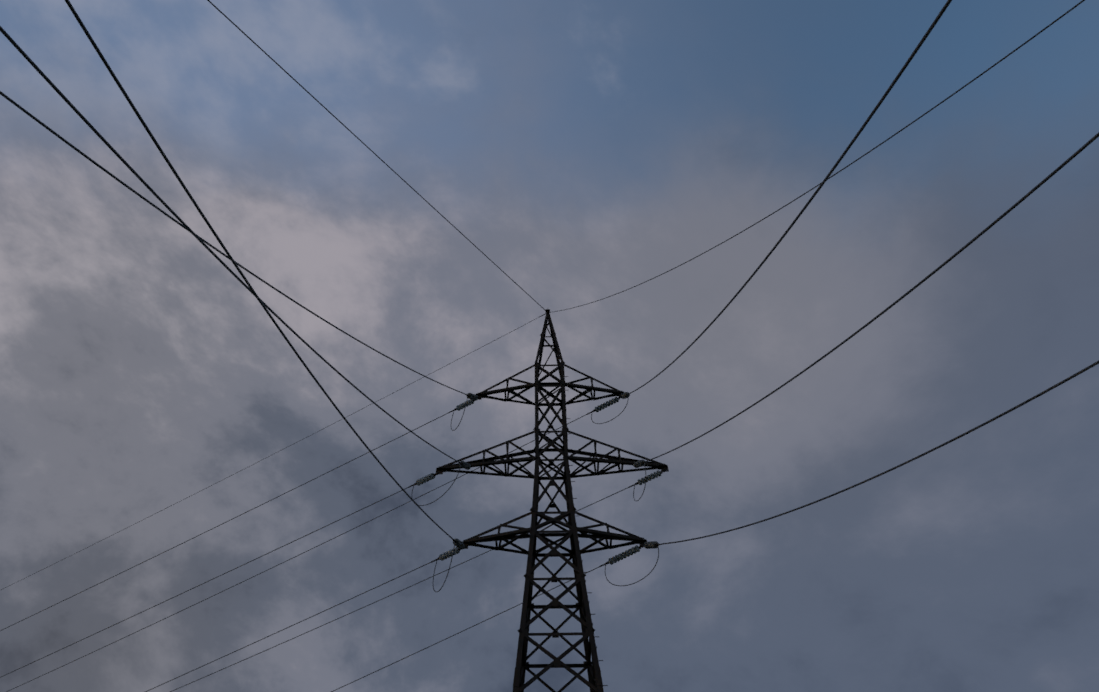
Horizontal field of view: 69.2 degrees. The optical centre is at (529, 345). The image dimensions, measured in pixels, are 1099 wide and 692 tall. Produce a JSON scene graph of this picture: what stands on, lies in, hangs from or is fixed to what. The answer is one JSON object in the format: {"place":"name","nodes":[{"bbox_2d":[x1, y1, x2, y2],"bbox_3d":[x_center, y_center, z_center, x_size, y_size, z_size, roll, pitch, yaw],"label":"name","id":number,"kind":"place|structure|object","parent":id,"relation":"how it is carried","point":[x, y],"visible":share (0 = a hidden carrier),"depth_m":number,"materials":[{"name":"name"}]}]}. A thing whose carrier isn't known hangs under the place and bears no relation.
{"place":"outdoors","nodes":[
{"label":"outdoors","id":0,"kind":"place"},
{"bbox_2d":[0,0,1098,691],"label":"sky","id":1,"kind":"structure","parent":0,"point":[591,150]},
{"label":"ground","id":2,"kind":"structure","parent":0,"visible":0},
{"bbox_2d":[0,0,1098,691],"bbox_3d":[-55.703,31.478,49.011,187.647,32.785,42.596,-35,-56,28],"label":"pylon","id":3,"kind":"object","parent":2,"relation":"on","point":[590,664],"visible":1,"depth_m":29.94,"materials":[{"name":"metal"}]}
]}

